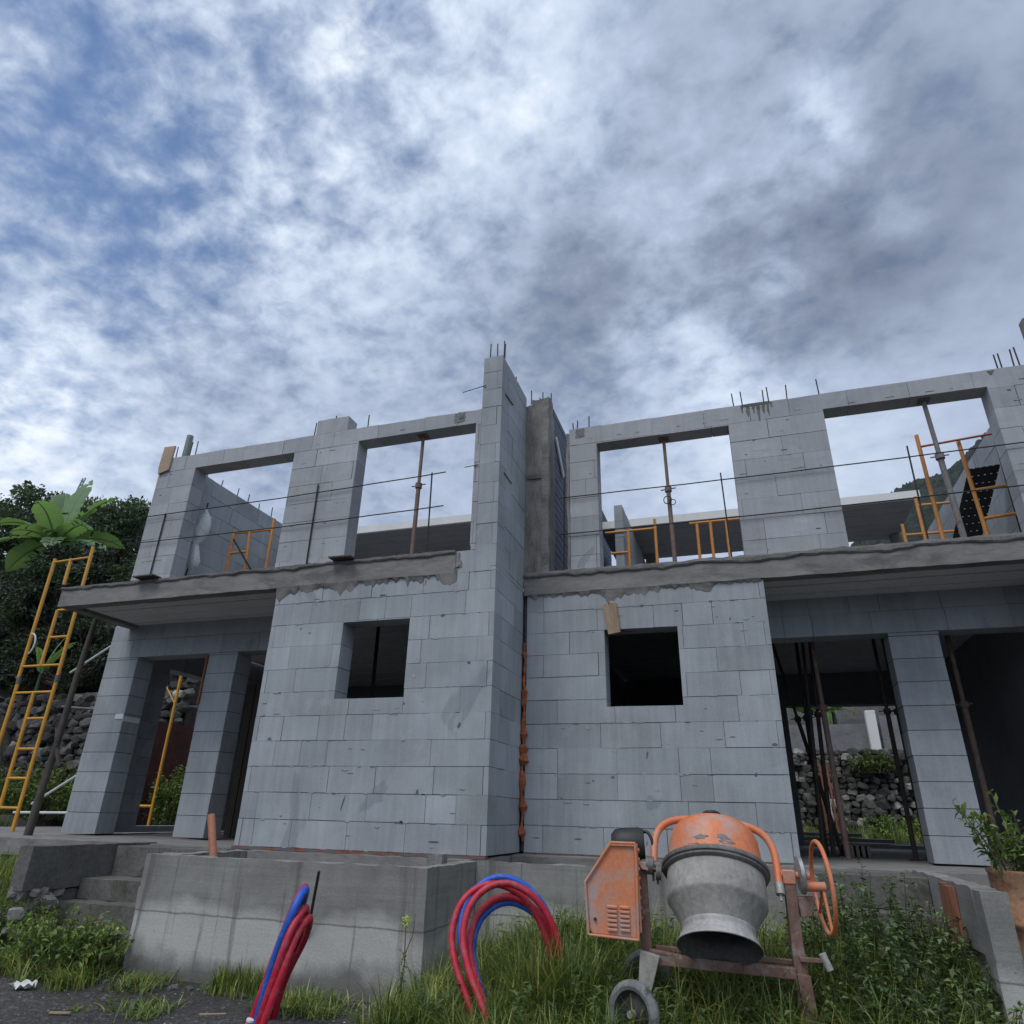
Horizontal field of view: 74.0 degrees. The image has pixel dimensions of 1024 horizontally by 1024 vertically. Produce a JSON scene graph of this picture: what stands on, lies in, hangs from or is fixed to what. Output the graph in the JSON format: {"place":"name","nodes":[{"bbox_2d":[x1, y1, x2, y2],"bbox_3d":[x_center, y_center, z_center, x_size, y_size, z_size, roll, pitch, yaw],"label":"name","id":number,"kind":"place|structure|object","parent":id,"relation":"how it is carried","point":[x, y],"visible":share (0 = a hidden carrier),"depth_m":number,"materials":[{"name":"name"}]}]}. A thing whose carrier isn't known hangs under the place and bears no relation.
{"place":"outdoors","nodes":[
{"label":"outdoors","id":0,"kind":"place"},
{"bbox_2d":[0,972,376,1023],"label":"gravel","id":1,"kind":"structure","parent":0,"point":[175,987],"depth_m":4.83,"materials":[{"name":"grey gravel"}]},
{"bbox_2d":[0,803,922,949],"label":"grass bank","id":2,"kind":"structure","parent":0,"point":[7,866],"depth_m":11.58,"materials":[{"name":"green plant"}]},
{"bbox_2d":[0,577,994,1023],"bbox_3d":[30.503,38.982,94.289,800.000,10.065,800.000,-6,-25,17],"label":"ground","id":3,"kind":"structure","parent":0,"point":[186,1011],"depth_m":4.67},
{"bbox_2d":[0,895,23,939],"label":"weed bush","id":4,"kind":"object","parent":3,"relation":"on","point":[3,923],"visible":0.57,"depth_m":5.98,"materials":[{"name":"green plant"}]},
{"bbox_2d":[10,979,37,989],"bbox_3d":[-3.558,3.442,4.956,0.160,0.059,0.083,1,-24,1],"label":"paper scrap","id":5,"kind":"object","parent":3,"relation":"on","point":[25,984],"visible":1,"depth_m":4.94,"materials":[{"name":"white paper"}]},
{"bbox_2d":[10,893,66,932],"bbox_3d":[-4.034,3.466,5.859,0.516,0.317,0.401,-16,-30,34],"label":"weed bush","id":6,"kind":"object","parent":3,"relation":"on","point":[54,908],"visible":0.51,"depth_m":5.85,"materials":[{"name":"green plant"}]},
{"bbox_2d":[0,759,77,819],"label":"green bush","id":7,"kind":"object","parent":3,"relation":"on","point":[15,791],"visible":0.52,"depth_m":12.40,"materials":[{"name":"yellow plant"}]},
{"bbox_2d":[0,554,97,688],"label":"broadleaf tree","id":8,"kind":"object","parent":3,"relation":"on","point":[10,594],"visible":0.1,"depth_m":19.97,"materials":[{"name":"green plant"}]},
{"bbox_2d":[32,638,76,706],"bbox_3d":[-10.152,3.391,14.721,1.071,1.644,0.753,-18,-31,37],"label":"banana plant","id":9,"kind":"object","parent":3,"relation":"on","point":[52,659],"visible":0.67,"depth_m":14.58,"materials":[{"name":"green plant"}]},
{"bbox_2d":[48,1011,70,1013],"bbox_3d":[-2.918,3.231,4.387,0.136,0.010,0.020,1,-24,1],"label":"wood splinter","id":10,"kind":"object","parent":3,"relation":"on","point":[54,1012],"visible":1,"depth_m":4.38,"materials":[{"name":"brown wood"}]},
{"bbox_2d":[0,480,123,630],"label":"banana plant","id":11,"kind":"object","parent":3,"relation":"on","point":[58,519],"visible":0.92,"depth_m":19.36,"materials":[{"name":"green plant"}]},
{"bbox_2d":[0,902,133,972],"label":"weed bush","id":12,"kind":"object","parent":3,"relation":"on","point":[89,943],"visible":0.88,"depth_m":5.34,"materials":[{"name":"green plant"}]},
{"bbox_2d":[0,542,135,694],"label":"broadleaf tree","id":13,"kind":"object","parent":3,"relation":"on","point":[18,613],"visible":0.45,"depth_m":17.13,"materials":[{"name":"green plant"}]},
{"bbox_2d":[0,480,143,575],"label":"broadleaf tree","id":14,"kind":"object","parent":3,"relation":"on","point":[27,498],"visible":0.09,"depth_m":26.53,"materials":[{"name":"green plant"}]},
{"bbox_2d":[76,478,85,490],"bbox_3d":[-17.897,-0.737,27.929,0.528,1.434,0.060,-6,-25,17],"label":"lattice mast","id":15,"kind":"object","parent":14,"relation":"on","point":[82,482],"visible":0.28,"depth_m":28.08,"materials":[{"name":"metal"}]},
{"bbox_2d":[1,841,156,953],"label":"stair wall","id":16,"kind":"structure","parent":3,"relation":"on","point":[50,873],"depth_m":6.15,"materials":[{"name":"concrete"}]},
{"bbox_2d":[0,688,197,814],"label":"stone wall","id":17,"kind":"structure","parent":3,"relation":"on","point":[74,736],"depth_m":14.55,"materials":[{"name":"stone"}]},
{"bbox_2d":[0,611,116,696],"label":"broadleaf tree","id":18,"kind":"object","parent":17,"relation":"on","point":[102,638],"visible":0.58,"depth_m":15.52,"materials":[{"name":"green plant"}]},
{"bbox_2d":[5,689,171,701],"bbox_3d":[-9.576,4.154,15.240,4.706,0.180,0.300,-7,-26,19],"label":"grey plank","id":19,"kind":"object","parent":17,"relation":"on","point":[25,698],"visible":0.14,"depth_m":15.12,"materials":[{"name":"grey wood"}]},
{"bbox_2d":[48,784,153,821],"bbox_3d":[-7.423,5.292,12.402,2.436,0.940,1.277,-6,-25,17],"label":"green bush","id":20,"kind":"object","parent":3,"relation":"on","point":[147,802],"visible":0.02,"depth_m":12.24,"materials":[{"name":"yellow plant"}]},
{"bbox_2d":[59,494,150,565],"bbox_3d":[-15.010,2.787,25.264,4.454,7.553,4.464,15,-28,-28],"label":"broadleaf tree","id":21,"kind":"object","parent":3,"relation":"on","point":[107,518],"visible":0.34,"depth_m":25.03,"materials":[{"name":"green plant"}]},
{"bbox_2d":[25,654,200,704],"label":"rubble bank","id":22,"kind":"structure","parent":3,"relation":"on","point":[186,682],"depth_m":16.86,"materials":[{"name":"stone"}]},
{"bbox_2d":[99,552,137,579],"bbox_3d":[-13.375,3.789,22.383,5.158,5.459,3.901,-6,-25,17],"label":"broadleaf tree","id":23,"kind":"object","parent":3,"relation":"on","point":[125,561],"visible":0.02,"depth_m":22.78,"materials":[{"name":"green plant"}]},
{"bbox_2d":[29,845,242,971],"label":"concrete steps","id":24,"kind":"structure","parent":3,"relation":"on","point":[115,893],"depth_m":6.24,"materials":[{"name":"grey concrete"}]},
{"bbox_2d":[149,764,185,824],"bbox_3d":[-5.754,4.848,11.551,0.936,1.075,0.622,-6,-25,17],"label":"bush","id":25,"kind":"object","parent":3,"relation":"on","point":[167,800],"visible":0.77,"depth_m":11.42,"materials":[{"name":"green plant"}]},
{"bbox_2d":[199,1013,225,1014],"bbox_3d":[-1.953,3.277,4.435,0.166,0.010,0.022,4,-24,-6],"label":"wood splinter","id":26,"kind":"object","parent":3,"relation":"on","point":[211,1013],"visible":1,"depth_m":4.43,"materials":[{"name":"brown wood"}]},
{"bbox_2d":[245,883,312,1023],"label":"conduit bundle","id":27,"kind":"object","parent":3,"relation":"on","point":[293,937],"visible":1,"depth_m":3.71,"materials":[{"name":"red plastic"}]},
{"bbox_2d":[121,849,476,1003],"bbox_3d":[-1.674,3.484,5.666,2.601,1.103,1.246,-6,-25,17],"label":"planter trough","id":28,"kind":"object","parent":3,"relation":"on","point":[196,914],"visible":0.76,"depth_m":5.20,"materials":[{"name":"concrete"}]},
{"bbox_2d":[207,813,216,856],"bbox_3d":[-2.643,3.052,6.012,0.312,0.703,0.068,-11,-27,25],"label":"drain pipe","id":29,"kind":"object","parent":28,"relation":"on","point":[212,841],"visible":0.47,"depth_m":6.09,"materials":[{"name":"orange plastic"}]},
{"bbox_2d":[310,870,320,913],"bbox_3d":[-1.475,2.897,5.043,0.022,0.434,0.222,11,-26,-20],"label":"rebar rod","id":30,"kind":"object","parent":28,"relation":"attached to","point":[315,891],"visible":0.59,"depth_m":5.03,"materials":[{"name":"black metal"}]},
{"bbox_2d":[427,854,447,865],"bbox_3d":[-0.637,3.101,5.644,0.153,0.472,0.144,-6,-25,17],"label":"mortar lump","id":31,"kind":"object","parent":28,"relation":"on","point":[434,859],"visible":0.2,"depth_m":5.67,"materials":[{"name":"grey concrete"}]},
{"bbox_2d":[0,341,611,862],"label":"terraced house","id":32,"kind":"structure","parent":3,"relation":"on","point":[422,751],"depth_m":7.96,"materials":[{"name":"concrete"}]},
{"bbox_2d":[13,811,65,813],"bbox_3d":[-7.826,5.014,11.339,1.301,0.060,0.042,-6,-25,17],"label":"pipe","id":33,"kind":"object","parent":32,"relation":"attached to","point":[44,812],"visible":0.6,"depth_m":11.30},
{"bbox_2d":[0,546,94,831],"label":"scaffold","id":34,"kind":"object","parent":32,"relation":"on","point":[27,718],"visible":0.96,"depth_m":10.35,"materials":[{"name":"yellow metal"}]},
{"bbox_2d":[28,633,35,653],"bbox_3d":[-7.516,2.057,10.641,0.146,0.343,0.024,-6,-25,17],"label":"bent hose","id":35,"kind":"object","parent":34,"relation":"hanging from","point":[30,651],"visible":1,"depth_m":10.62,"materials":[{"name":"white plastic"}]},
{"bbox_2d":[31,775,75,804],"bbox_3d":[-7.651,4.640,11.448,0.969,0.555,0.042,-6,-25,17],"label":"pipe","id":36,"kind":"object","parent":32,"relation":"attached to","point":[59,786],"visible":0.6,"depth_m":11.43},
{"bbox_2d":[23,618,97,834],"bbox_3d":[-5.875,2.740,8.932,0.240,2.733,0.105,1,-24,2],"label":"wooden prop","id":37,"kind":"object","parent":32,"relation":"on","point":[54,755],"visible":1,"depth_m":8.81,"materials":[{"name":"brown wood"}]},
{"bbox_2d":[61,706,93,709],"bbox_3d":[-7.597,3.454,11.972,0.903,0.105,0.042,-6,-25,17],"label":"pipe","id":38,"kind":"object","parent":32,"relation":"attached to","point":[83,708],"visible":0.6,"depth_m":11.94,"materials":[{"name":"metal"}]},
{"bbox_2d":[69,645,110,673],"bbox_3d":[-7.674,2.670,12.472,1.202,0.507,0.042,-11,-27,25],"label":"pipe","id":39,"kind":"object","parent":32,"relation":"attached to","point":[93,657],"visible":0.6,"depth_m":12.45,"materials":[{"name":"grey metal"}]},
{"bbox_2d":[60,519,146,546],"bbox_3d":[-10.032,0.905,16.503,1.555,4.377,17.488,21,-31,-36],"label":"cable","id":40,"kind":"object","parent":32,"relation":"attached to","point":[123,540],"visible":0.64,"depth_m":17.59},
{"bbox_2d":[115,714,139,723],"bbox_3d":[-5.370,2.889,9.494,0.148,0.100,0.292,-6,-25,17],"label":"tape strip","id":41,"kind":"object","parent":32,"relation":"attached to","point":[128,719],"visible":1,"depth_m":9.40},
{"bbox_2d":[132,574,160,579],"bbox_3d":[-4.602,0.822,8.568,0.320,0.019,0.140,-6,-25,17],"label":"ledge plank","id":42,"kind":"object","parent":32,"relation":"on","point":[144,577],"visible":1,"depth_m":8.55,"materials":[{"name":"grey wood"}]},
{"bbox_2d":[140,676,182,825],"bbox_3d":[-6.121,3.980,11.786,0.384,2.750,0.052,-6,-25,17],"label":"scaffold pole","id":43,"kind":"object","parent":32,"relation":"on","point":[164,751],"visible":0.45,"depth_m":11.66,"materials":[{"name":"yellow metal"}]},
{"bbox_2d":[135,721,193,825],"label":"red block wall","id":44,"kind":"structure","parent":32,"relation":"on","point":[178,746],"depth_m":12.72,"materials":[{"name":"red brick"}]},
{"bbox_2d":[158,446,175,474],"bbox_3d":[-4.770,-0.717,9.392,0.200,0.424,0.026,-6,-25,17],"label":"plywood offcut","id":45,"kind":"object","parent":32,"relation":"attached to","point":[166,459],"visible":1,"depth_m":9.38,"materials":[{"name":"beige wood"}]},
{"bbox_2d":[182,435,193,455],"bbox_3d":[-4.581,-0.887,9.584,0.093,0.421,0.090,-6,-25,17],"label":"pipe stub","id":46,"kind":"object","parent":32,"relation":"on","point":[187,445],"visible":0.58,"depth_m":9.57,"materials":[{"name":"grey plastic"}]},
{"bbox_2d":[196,655,208,703],"bbox_3d":[-4.175,2.263,9.190,0.023,0.650,0.040,-6,-25,17],"label":"batten","id":47,"kind":"object","parent":32,"relation":"attached to","point":[202,679],"visible":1,"depth_m":9.18,"materials":[{"name":"red wood"}]},
{"bbox_2d":[223,684,260,837],"bbox_3d":[-3.627,3.423,9.463,0.435,2.018,0.041,-4,-25,11],"label":"board panel","id":48,"kind":"object","parent":32,"relation":"on","point":[235,801],"visible":0.39,"depth_m":9.44,"materials":[{"name":"black wood"}]},
{"bbox_2d":[224,518,275,571],"bbox_3d":[-3.675,0.663,9.536,0.819,1.187,0.064,-6,-25,17],"label":"scaffold","id":49,"kind":"object","parent":32,"relation":"on","point":[245,557],"visible":0.66,"depth_m":9.63,"materials":[{"name":"orange paint"}]},
{"bbox_2d":[136,471,445,573],"bbox_3d":[-2.854,0.193,8.290,4.380,1.070,0.036,-6,-25,17],"label":"guard rail","id":50,"kind":"object","parent":32,"relation":"on","point":[317,492],"visible":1,"depth_m":8.22,"materials":[{"name":"grey metal"}]},
{"bbox_2d":[328,555,355,560],"bbox_3d":[-1.938,0.528,7.759,0.280,0.021,0.140,-6,-25,17],"label":"ledge plank","id":51,"kind":"object","parent":32,"relation":"on","point":[341,557],"visible":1,"depth_m":7.73,"materials":[{"name":"grey wood"}]},
{"bbox_2d":[370,627,379,697],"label":"steel prop","id":52,"kind":"object","parent":32,"relation":"on","point":[375,662],"visible":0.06,"depth_m":8.56,"materials":[{"name":"black metal"}]},
{"bbox_2d":[410,434,429,553],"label":"steel prop","id":53,"kind":"object","parent":32,"relation":"on","point":[418,483],"visible":0.81,"depth_m":8.01,"materials":[{"name":"metal"}]},
{"bbox_2d":[555,437,564,477],"bbox_3d":[0.653,-0.743,9.294,0.020,0.464,0.464,-6,-25,17],"label":"loose board","id":54,"kind":"object","parent":32,"relation":"attached to","point":[559,456],"visible":1,"depth_m":9.27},
{"bbox_2d":[395,913,415,992],"bbox_3d":[-0.741,3.077,4.616,0.100,0.621,0.100,11,-26,-21],"label":"tall weed","id":55,"kind":"object","parent":3,"relation":"on","point":[404,952],"visible":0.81,"depth_m":4.66,"materials":[{"name":"green plant"}]},
{"bbox_2d":[448,873,566,1022],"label":"conduit bundle","id":56,"kind":"object","parent":3,"relation":"on","point":[521,891],"visible":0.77,"depth_m":4.45,"materials":[{"name":"red plastic"}]},
{"bbox_2d":[0,889,1023,1023],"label":"grass","id":57,"kind":"structure","parent":3,"relation":"on","point":[542,977],"depth_m":4.19,"materials":[{"name":"green plant"}]},
{"bbox_2d":[474,856,826,954],"bbox_3d":[1.141,3.561,5.705,2.724,1.084,1.100,-6,-25,17],"label":"planter trough","id":58,"kind":"object","parent":3,"relation":"on","point":[548,877],"visible":0.15,"depth_m":5.58,"materials":[{"name":"concrete"}]},
{"bbox_2d":[584,810,837,1023],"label":"cement mixer","id":59,"kind":"object","parent":3,"relation":"on","point":[712,866],"visible":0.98,"depth_m":3.96,"materials":[{"name":"orange paint"}]},
{"bbox_2d":[404,859,1023,1023],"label":"weeds","id":60,"kind":"object","parent":3,"relation":"on","point":[906,938],"visible":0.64,"depth_m":4.02,"materials":[{"name":"green plant"}]},
{"bbox_2d":[512,318,1023,886],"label":"terraced house","id":61,"kind":"structure","parent":3,"relation":"on","point":[672,700],"depth_m":7.44,"materials":[{"name":"concrete"}]},
{"bbox_2d":[602,602,620,634],"bbox_3d":[1.109,1.181,7.588,0.190,0.373,0.043,-6,-25,17],"label":"nailed plank","id":62,"kind":"object","parent":61,"relation":"attached to","point":[611,617],"visible":1,"depth_m":7.58,"materials":[{"name":"beige wood"}]},
{"bbox_2d":[605,519,658,565],"bbox_3d":[1.678,0.716,9.478,0.730,1.265,0.042,-6,-25,17],"label":"scaffold","id":63,"kind":"object","parent":61,"relation":"on","point":[654,528],"visible":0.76,"depth_m":9.58,"materials":[{"name":"orange paint"}]},
{"bbox_2d":[658,436,676,561],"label":"steel prop","id":64,"kind":"object","parent":61,"relation":"on","point":[663,441],"visible":0.82,"depth_m":8.08,"materials":[{"name":"metal"}]},
{"bbox_2d":[663,496,675,504],"bbox_3d":[1.864,-0.138,8.040,0.144,0.124,0.021,-6,-25,17],"label":"wire ring","id":65,"kind":"object","parent":64,"relation":"attached to","point":[670,501],"visible":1,"depth_m":8.03,"materials":[{"name":"grey metal"}]},
{"bbox_2d":[689,518,739,558],"bbox_3d":[2.776,0.640,9.124,0.680,1.165,0.042,-6,-25,17],"label":"scaffold","id":66,"kind":"object","parent":61,"relation":"on","point":[710,522],"visible":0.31,"depth_m":9.28,"materials":[{"name":"orange paint"}]},
{"bbox_2d":[560,442,1023,569],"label":"guard rail","id":67,"kind":"object","parent":61,"relation":"on","point":[726,517],"visible":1,"depth_m":7.51,"materials":[{"name":"metal"}]},
{"bbox_2d":[772,644,843,855],"bbox_3d":[3.803,2.931,8.868,0.620,2.752,0.120,-6,-25,17],"label":"steel prop","id":68,"kind":"object","parent":61,"relation":"on","point":[797,719],"visible":0.69,"depth_m":8.86,"materials":[{"name":"black metal"}]},
{"bbox_2d":[794,642,830,854],"bbox_3d":[3.835,2.885,8.762,0.181,2.752,0.120,-6,-25,17],"label":"steel prop","id":69,"kind":"object","parent":61,"relation":"on","point":[805,717],"visible":0.59,"depth_m":8.85,"materials":[{"name":"black metal"}]},
{"bbox_2d":[801,642,829,856],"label":"steel prop","id":70,"kind":"object","parent":61,"relation":"on","point":[809,712],"visible":0.77,"depth_m":8.21,"materials":[{"name":"black metal"}]},
{"bbox_2d":[808,642,839,856],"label":"steel prop","id":71,"kind":"object","parent":61,"relation":"on","point":[817,714],"visible":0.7,"depth_m":8.32,"materials":[{"name":"black metal"}]},
{"bbox_2d":[809,642,854,859],"bbox_3d":[3.671,2.516,7.949,0.181,2.752,0.120,-6,-25,17],"label":"steel prop","id":72,"kind":"object","parent":61,"relation":"on","point":[822,708],"visible":0.87,"depth_m":7.79,"materials":[{"name":"brown metal"}]},
{"bbox_2d":[841,844,871,856],"bbox_3d":[4.111,4.051,8.131,0.275,0.120,0.400,-6,-25,17],"label":"rib tile","id":73,"kind":"object","parent":61,"relation":"on","point":[860,850],"visible":0.74,"depth_m":7.97,"materials":[{"name":"metal"}]},
{"bbox_2d":[871,639,923,860],"bbox_3d":[4.505,2.595,8.080,0.181,2.752,0.120,-6,-25,17],"label":"steel prop","id":74,"kind":"object","parent":61,"relation":"on","point":[887,711],"visible":0.83,"depth_m":7.93,"materials":[{"name":"black metal"}]},
{"bbox_2d":[881,638,927,860],"bbox_3d":[4.646,2.601,8.085,0.181,2.752,0.120,-6,-25,17],"label":"steel prop","id":75,"kind":"object","parent":61,"relation":"on","point":[896,711],"visible":0.28,"depth_m":8.09,"materials":[{"name":"black metal"}]},
{"bbox_2d":[900,496,958,541],"bbox_3d":[5.571,0.451,8.914,0.720,1.465,0.042,-6,-25,17],"label":"scaffold","id":76,"kind":"object","parent":61,"relation":"on","point":[923,533],"visible":0.45,"depth_m":9.07,"materials":[{"name":"orange paint"}]},
{"bbox_2d":[916,397,966,536],"bbox_3d":[4.610,-0.472,7.274,0.181,1.695,0.120,-6,-25,17],"label":"steel prop","id":77,"kind":"object","parent":61,"relation":"on","point":[939,457],"visible":0.84,"depth_m":7.24,"materials":[{"name":"grey metal"}]},
{"bbox_2d":[914,433,1016,538],"bbox_3d":[5.138,-0.221,7.621,0.798,1.616,0.080,-6,-25,17],"label":"scaffold","id":78,"kind":"object","parent":61,"relation":"on","point":[971,485],"visible":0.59,"depth_m":7.69,"materials":[{"name":"orange paint"}]},
{"bbox_2d":[944,635,1007,864],"bbox_3d":[5.058,2.362,7.529,0.181,2.752,0.120,-6,-25,17],"label":"steel prop","id":79,"kind":"object","parent":61,"relation":"on","point":[963,704],"visible":0.72,"depth_m":7.45,"materials":[{"name":"brown metal"}]},
{"bbox_2d":[953,464,999,537],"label":"deck panel","id":80,"kind":"structure","parent":61,"relation":"on","point":[968,513],"depth_m":7.89,"materials":[{"name":"black metal"}]},
{"bbox_2d":[994,442,1021,531],"bbox_3d":[5.535,-0.159,7.530,0.048,1.445,0.028,-6,-25,17],"label":"rebar post","id":81,"kind":"object","parent":61,"relation":"on","point":[1010,497],"visible":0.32,"depth_m":7.51,"materials":[{"name":"brown metal"}]},
{"bbox_2d":[786,708,840,715],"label":"banana plant","id":82,"kind":"object","parent":3,"relation":"on","point":[802,709],"visible":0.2,"depth_m":17.57,"materials":[{"name":"green plant"}]},
{"bbox_2d":[818,764,823,789],"bbox_3d":[5.925,5.443,12.831,0.040,1.291,0.193,-1,-24,7],"label":"copper tube","id":83,"kind":"object","parent":3,"relation":"on","point":[820,771],"visible":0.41,"depth_m":13.05,"materials":[{"name":"red metal"}]},
{"bbox_2d":[821,797,828,836],"bbox_3d":[5.867,5.475,12.837,0.040,1.236,0.195,0,-24,3],"label":"copper tube","id":84,"kind":"object","parent":3,"relation":"on","point":[824,811],"visible":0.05,"depth_m":12.70,"materials":[{"name":"red metal"}]},
{"bbox_2d":[826,765,839,832],"bbox_3d":[6.039,5.438,12.793,0.040,1.274,0.190,-5,-25,13],"label":"copper tube","id":85,"kind":"object","parent":3,"relation":"on","point":[832,799],"visible":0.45,"depth_m":12.80,"materials":[{"name":"red metal"}]},
{"bbox_2d":[829,765,841,837],"bbox_3d":[6.096,5.420,12.781,0.040,1.300,0.190,-6,-25,17],"label":"copper tube","id":86,"kind":"object","parent":3,"relation":"on","point":[834,796],"visible":0.14,"depth_m":12.82,"materials":[{"name":"red metal"}]},
{"bbox_2d":[826,707,855,723],"bbox_3d":[8.340,5.465,17.662,1.864,1.713,1.636,6,-24,-9],"label":"banana plant","id":87,"kind":"object","parent":3,"relation":"on","point":[832,715],"visible":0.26,"depth_m":17.76,"materials":[{"name":"green plant"}]},
{"bbox_2d":[792,747,918,837],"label":"stone wall","id":88,"kind":"structure","parent":3,"relation":"on","point":[867,795],"depth_m":14.29,"materials":[{"name":"stone"}]},
{"bbox_2d":[789,724,883,759],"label":"rendered wall","id":89,"kind":"structure","parent":88,"relation":"on","point":[844,737],"depth_m":15.25,"materials":[{"name":"grey concrete"}]},
{"bbox_2d":[847,749,895,773],"bbox_3d":[7.585,5.262,14.329,1.008,0.520,0.530,-2,-24,8],"label":"green bush","id":90,"kind":"object","parent":88,"relation":"on","point":[862,766],"visible":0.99,"depth_m":14.24,"materials":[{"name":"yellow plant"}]},
{"bbox_2d":[864,710,881,749],"bbox_3d":[7.941,4.819,14.961,0.200,0.860,0.180,-6,-25,17],"label":"white post","id":91,"kind":"object","parent":88,"relation":"on","point":[872,730],"visible":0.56,"depth_m":14.90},
{"bbox_2d":[877,716,903,754],"bbox_3d":[8.883,5.051,14.620,1.600,1.300,0.150,-6,-25,17],"label":"door panel","id":92,"kind":"structure","parent":88,"relation":"on","point":[884,732],"depth_m":14.86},
{"bbox_2d":[803,832,924,849],"bbox_3d":[5.667,5.496,11.390,2.150,0.200,0.740,-6,-25,17],"label":"plank stack","id":93,"kind":"object","parent":3,"relation":"on","point":[892,846],"visible":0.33,"depth_m":11.13,"materials":[{"name":"wood"}]},
{"bbox_2d":[814,869,946,981],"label":"concrete steps","id":94,"kind":"structure","parent":3,"relation":"on","point":[876,880],"depth_m":5.21,"materials":[{"name":"grey concrete"}]},
{"bbox_2d":[859,814,922,841],"bbox_3d":[7.541,6.225,13.328,1.370,0.565,0.878,-6,-25,17],"label":"green bush","id":95,"kind":"object","parent":3,"relation":"on","point":[883,823],"visible":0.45,"depth_m":13.28,"materials":[{"name":"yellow plant"}]},
{"bbox_2d":[912,870,1023,1023],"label":"stair wall","id":96,"kind":"structure","parent":3,"relation":"on","point":[983,913],"depth_m":3.97,"materials":[{"name":"concrete"}]},
{"bbox_2d":[985,867,1023,960],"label":"rusty barrel","id":97,"kind":"object","parent":3,"relation":"on","point":[1010,883],"visible":0.51,"depth_m":4.26,"materials":[{"name":"metal"}]},
{"bbox_2d":[952,789,1023,875],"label":"barrel plant","id":98,"kind":"object","parent":97,"relation":"in","point":[1001,847],"visible":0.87,"depth_m":4.42,"materials":[{"name":"plant"}]},
{"bbox_2d":[973,821,1023,871],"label":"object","id":99,"kind":"object","parent":97,"relation":"in","point":[976,841],"visible":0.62,"depth_m":4.47,"materials":[{"name":"green plant"}]},
{"bbox_2d":[0,0,1023,565],"label":"sky","id":100,"kind":"structure","parent":0,"point":[225,224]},
{"bbox_2d":[850,432,985,546],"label":"mountain","id":101,"kind":"structure","parent":0,"point":[911,524],"depth_m":133.32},
{"bbox_3d":[-4.299,0.457,9.217,0.142,1.262,0.022,-6,-25,17],"label":"leaning rod","id":102,"kind":"object","parent":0,"visible":0},
{"bbox_2d":[186,509,210,569],"bbox_3d":[-4.256,0.355,9.224,0.205,0.885,0.252,20,-30,-35],"label":"plastic bag","id":103,"kind":"object","parent":102,"relation":"hanging from","point":[202,524],"visible":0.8,"depth_m":9.17,"materials":[{"name":"white plastic"}]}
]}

